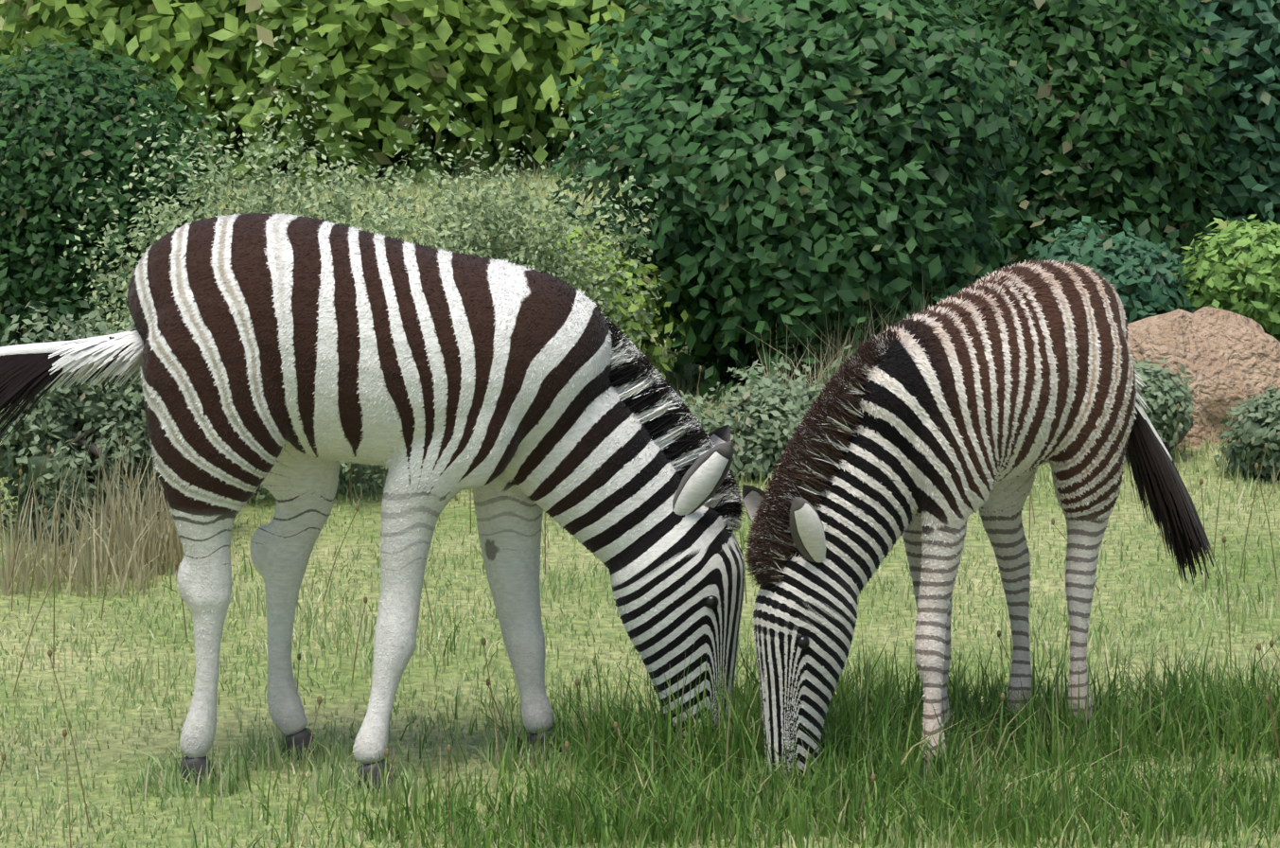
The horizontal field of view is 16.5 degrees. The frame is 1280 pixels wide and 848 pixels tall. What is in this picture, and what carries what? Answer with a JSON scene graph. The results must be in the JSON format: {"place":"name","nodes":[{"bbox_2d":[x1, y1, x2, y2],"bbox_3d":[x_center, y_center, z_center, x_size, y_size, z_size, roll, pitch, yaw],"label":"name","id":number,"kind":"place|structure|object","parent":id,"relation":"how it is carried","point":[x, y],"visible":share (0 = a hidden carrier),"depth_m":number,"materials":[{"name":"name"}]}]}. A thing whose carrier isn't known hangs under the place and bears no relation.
{"place":"outdoors","nodes":[
{"label":"outdoors","id":0,"kind":"place"},
{"bbox_2d":[0,0,1279,847],"bbox_3d":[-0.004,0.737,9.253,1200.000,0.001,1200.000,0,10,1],"label":"ground","id":1,"kind":"structure","parent":0,"point":[221,815],"depth_m":10.46,"materials":[{"name":"green plant"}]},
{"bbox_2d":[0,287,167,547],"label":"thorn bush","id":2,"kind":"object","parent":1,"relation":"on","point":[113,412],"visible":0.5,"depth_m":11.51,"materials":[{"name":"green plant"}]},
{"bbox_2d":[0,434,181,597],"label":"dry grass clump","id":3,"kind":"object","parent":1,"relation":"on","point":[129,566],"visible":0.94,"depth_m":11.12,"materials":[{"name":"beige plant"}]},
{"bbox_2d":[0,35,245,347],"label":"bush","id":4,"kind":"object","parent":1,"relation":"on","point":[63,129],"visible":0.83,"depth_m":13.50,"materials":[{"name":"green plant"}]},
{"bbox_2d":[43,425,261,576],"bbox_3d":[-1.234,0.152,11.387,0.530,0.423,0.680,5,11,25],"label":"dry grass clump","id":5,"kind":"object","parent":1,"relation":"on","point":[169,541],"visible":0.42,"depth_m":11.29,"materials":[{"name":"beige plant"}]},
{"bbox_2d":[102,739,258,797],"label":"grass tuft","id":6,"kind":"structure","parent":1,"relation":"on","point":[148,776],"depth_m":9.13,"materials":[{"name":"green plant"}]},
{"bbox_2d":[57,2,514,500],"bbox_3d":[-0.984,-0.452,12.319,1.270,1.424,1.204,0,10,1],"label":"thorn bush","id":7,"kind":"object","parent":1,"relation":"on","point":[341,217],"visible":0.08,"depth_m":12.27,"materials":[{"name":"green plant"}]},
{"bbox_2d":[227,709,354,771],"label":"grass tuft","id":8,"kind":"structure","parent":1,"relation":"on","point":[256,753],"depth_m":9.35,"materials":[{"name":"green plant"}]},
{"bbox_2d":[0,0,666,184],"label":"hedge","id":9,"kind":"object","parent":1,"relation":"on","point":[374,56],"visible":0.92,"depth_m":19.62,"materials":[{"name":"green plant"}]},
{"bbox_2d":[301,740,438,804],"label":"grass tuft","id":10,"kind":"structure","parent":1,"relation":"on","point":[347,782],"depth_m":9.08,"materials":[{"name":"green plant"}]},
{"bbox_2d":[0,211,747,791],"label":"zebra","id":11,"kind":"object","parent":1,"relation":"on","point":[289,361],"visible":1,"depth_m":9.07,"materials":[{"name":"grey"}]},
{"bbox_2d":[341,754,637,847],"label":"grass tuft","id":12,"kind":"object","parent":1,"relation":"on","point":[463,823],"visible":0.67,"depth_m":8.75,"materials":[{"name":"green plant"}]},
{"bbox_2d":[355,86,663,351],"bbox_3d":[-0.403,-0.411,12.860,0.934,1.155,0.969,0,10,1],"label":"thorn bush","id":13,"kind":"object","parent":1,"relation":"on","point":[513,245],"visible":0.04,"depth_m":12.78,"materials":[{"name":"green plant"}]},
{"bbox_2d":[460,710,585,771],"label":"grass tuft","id":14,"kind":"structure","parent":1,"relation":"on","point":[496,750],"depth_m":9.34,"materials":[{"name":"green plant"}]},
{"bbox_2d":[431,0,689,164],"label":"bush","id":15,"kind":"object","parent":1,"relation":"on","point":[579,10],"visible":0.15,"depth_m":20.16,"materials":[{"name":"green plant"}]},
{"bbox_2d":[481,660,660,763],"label":"grass tuft","id":16,"kind":"object","parent":1,"relation":"on","point":[570,739],"visible":0.29,"depth_m":9.37,"materials":[{"name":"green plant"}]},
{"bbox_2d":[518,217,697,385],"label":"shrub","id":17,"kind":"object","parent":1,"relation":"on","point":[652,351],"visible":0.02,"depth_m":13.81,"materials":[{"name":"green plant"}]},
{"bbox_2d":[476,724,792,847],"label":"grass tuft","id":18,"kind":"object","parent":1,"relation":"on","point":[602,826],"visible":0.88,"depth_m":8.78,"materials":[{"name":"green plant"}]},
{"bbox_2d":[0,146,1279,507],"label":"short grass","id":19,"kind":"structure","parent":1,"relation":"on","point":[761,478],"depth_m":17.64,"materials":[{"name":"green plant"}]},
{"bbox_2d":[0,365,1279,847],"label":"seed stalks","id":20,"kind":"object","parent":1,"relation":"on","point":[488,683],"visible":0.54,"depth_m":10.02,"materials":[{"name":"brown"}]},
{"bbox_2d":[8,476,1279,847],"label":"grass","id":21,"kind":"structure","parent":1,"relation":"on","point":[960,832],"depth_m":8.85,"materials":[{"name":"green plant"}]},
{"bbox_2d":[539,640,765,789],"bbox_3d":[0.077,0.577,9.259,0.579,0.313,0.784,-7,12,-36],"label":"grass tuft","id":22,"kind":"object","parent":1,"relation":"on","point":[605,720],"visible":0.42,"depth_m":9.18,"materials":[{"name":"green plant"}]},
{"bbox_2d":[536,710,871,846],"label":"grass tuft","id":23,"kind":"object","parent":1,"relation":"on","point":[744,799],"visible":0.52,"depth_m":8.84,"materials":[{"name":"green plant"}]},
{"bbox_2d":[679,389,751,479],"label":"shrub","id":24,"kind":"object","parent":1,"relation":"on","point":[710,422],"visible":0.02,"depth_m":12.26,"materials":[{"name":"green plant"}]},
{"bbox_2d":[702,355,828,480],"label":"shrub","id":25,"kind":"object","parent":1,"relation":"on","point":[768,412],"visible":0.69,"depth_m":12.54,"materials":[{"name":"green plant"}]},
{"bbox_2d":[591,638,980,779],"bbox_3d":[0.310,0.555,9.327,0.851,0.332,0.703,0,10,1],"label":"grass tuft","id":26,"kind":"object","parent":1,"relation":"on","point":[839,703],"visible":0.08,"depth_m":9.25,"materials":[{"name":"green plant"}]},
{"bbox_2d":[546,0,1045,398],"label":"bush","id":27,"kind":"object","parent":1,"relation":"on","point":[814,158],"visible":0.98,"depth_m":13.71,"materials":[{"name":"green plant"}]},
{"bbox_2d":[722,312,889,392],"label":"dry stems","id":28,"kind":"object","parent":1,"relation":"on","point":[810,373],"visible":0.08,"depth_m":13.45,"materials":[{"name":"beige plant"}]},
{"bbox_2d":[611,652,1029,808],"bbox_3d":[0.405,0.614,9.132,0.735,0.283,0.721,7,12,34],"label":"grass tuft","id":29,"kind":"object","parent":1,"relation":"on","point":[851,746],"visible":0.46,"depth_m":9.09,"materials":[{"name":"green plant"}]},
{"bbox_2d":[733,618,917,720],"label":"grass tuft","id":30,"kind":"object","parent":1,"relation":"on","point":[850,685],"visible":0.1,"depth_m":9.70,"materials":[{"name":"green plant"}]},
{"bbox_2d":[809,345,852,393],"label":"shrub","id":31,"kind":"object","parent":1,"relation":"on","point":[834,363],"depth_m":12.85,"materials":[{"name":"green plant"}]},
{"bbox_2d":[793,268,929,385],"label":"dry stems","id":32,"kind":"object","parent":1,"relation":"on","point":[837,345],"visible":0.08,"depth_m":13.69,"materials":[{"name":"beige plant"}]},
{"bbox_2d":[738,622,1004,743],"bbox_3d":[0.562,0.567,9.541,0.610,0.235,0.581,-5,11,-26],"label":"grass tuft","id":33,"kind":"object","parent":1,"relation":"on","point":[911,697],"visible":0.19,"depth_m":9.56,"materials":[{"name":"green plant"}]},
{"bbox_2d":[725,721,1081,847],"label":"grass tuft","id":34,"kind":"object","parent":1,"relation":"on","point":[911,820],"visible":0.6,"depth_m":8.81,"materials":[{"name":"green plant"}]},
{"bbox_2d":[746,625,1112,734],"bbox_3d":[0.629,0.549,9.664,0.826,0.229,0.490,0,10,1],"label":"grass tuft","id":35,"kind":"object","parent":1,"relation":"on","point":[998,681],"visible":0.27,"depth_m":9.63,"materials":[{"name":"green plant"}]},
{"bbox_2d":[876,744,999,800],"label":"grass tuft","id":36,"kind":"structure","parent":1,"relation":"on","point":[980,767],"depth_m":9.06,"materials":[{"name":"green plant"}]},
{"bbox_2d":[888,708,1001,765],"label":"grass tuft","id":37,"kind":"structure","parent":1,"relation":"on","point":[976,743],"depth_m":9.35,"materials":[{"name":"green plant"}]},
{"bbox_2d":[930,0,976,69],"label":"bush","id":38,"kind":"object","parent":1,"relation":"on","point":[951,11],"depth_m":21.66,"materials":[{"name":"green plant"}]},
{"bbox_2d":[937,0,997,39],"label":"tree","id":39,"kind":"object","parent":1,"relation":"on","point":[977,19],"visible":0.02,"depth_m":21.79,"materials":[{"name":"green plant"}]},
{"bbox_2d":[742,258,1221,792],"bbox_3d":[0.707,0.199,9.293,1.230,1.066,0.360,-7,12,-36],"label":"zebra","id":40,"kind":"object","parent":1,"relation":"on","point":[922,434],"visible":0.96,"depth_m":9.09,"materials":[{"name":"grey"}]},
{"bbox_2d":[966,694,1062,750],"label":"grass tuft","id":41,"kind":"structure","parent":1,"relation":"on","point":[1008,724],"depth_m":9.47,"materials":[{"name":"green plant"}]},
{"bbox_2d":[915,663,1192,774],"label":"grass tuft","id":42,"kind":"object","parent":1,"relation":"on","point":[1036,730],"visible":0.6,"depth_m":9.33,"materials":[{"name":"green plant"}]},
{"bbox_2d":[894,725,1234,847],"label":"grass tuft","id":43,"kind":"object","parent":1,"relation":"on","point":[1046,820],"visible":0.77,"depth_m":8.82,"materials":[{"name":"green plant"}]},
{"bbox_2d":[932,0,1241,271],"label":"bush","id":44,"kind":"object","parent":1,"relation":"on","point":[1112,138],"visible":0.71,"depth_m":16.00,"materials":[{"name":"green plant"}]},
{"bbox_2d":[1025,709,1154,766],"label":"grass tuft","id":45,"kind":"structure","parent":1,"relation":"on","point":[1117,737],"depth_m":9.37,"materials":[{"name":"green plant"}]},
{"bbox_2d":[1000,215,1200,323],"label":"shrub","id":46,"kind":"object","parent":1,"relation":"on","point":[1142,281],"visible":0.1,"depth_m":14.27,"materials":[{"name":"green plant"}]},
{"bbox_2d":[981,631,1279,768],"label":"grass tuft","id":47,"kind":"object","parent":1,"relation":"on","point":[1175,726],"visible":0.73,"depth_m":9.43,"materials":[{"name":"green plant"}]},
{"bbox_2d":[1124,356,1194,457],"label":"shrub","id":48,"kind":"object","parent":1,"relation":"on","point":[1163,394],"visible":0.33,"depth_m":12.82,"materials":[{"name":"green plant"}]},
{"bbox_2d":[1051,723,1279,836],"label":"grass tuft","id":49,"kind":"object","parent":1,"relation":"on","point":[1202,790],"visible":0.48,"depth_m":8.96,"materials":[{"name":"green plant"}]},
{"bbox_2d":[1105,612,1279,749],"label":"grass tuft","id":50,"kind":"object","parent":1,"relation":"on","point":[1236,686],"visible":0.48,"depth_m":9.60,"materials":[{"name":"green plant"}]},
{"bbox_2d":[1116,0,1279,251],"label":"bush","id":51,"kind":"object","parent":1,"relation":"on","point":[1250,167],"visible":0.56,"depth_m":16.55,"materials":[{"name":"green plant"}]},
{"bbox_2d":[1126,306,1279,447],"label":"boulder","id":52,"kind":"object","parent":1,"relation":"on","point":[1227,359],"visible":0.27,"depth_m":13.19,"materials":[{"name":"rock"}]},
{"bbox_2d":[1172,213,1279,342],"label":"bright bush","id":53,"kind":"object","parent":1,"relation":"on","point":[1237,271],"visible":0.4,"depth_m":14.20,"materials":[{"name":"green plant"}]},
{"bbox_2d":[1213,385,1279,477],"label":"low shrub","id":54,"kind":"object","parent":1,"relation":"on","point":[1255,430],"visible":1,"depth_m":12.54,"materials":[{"name":"green plant"}]}
]}

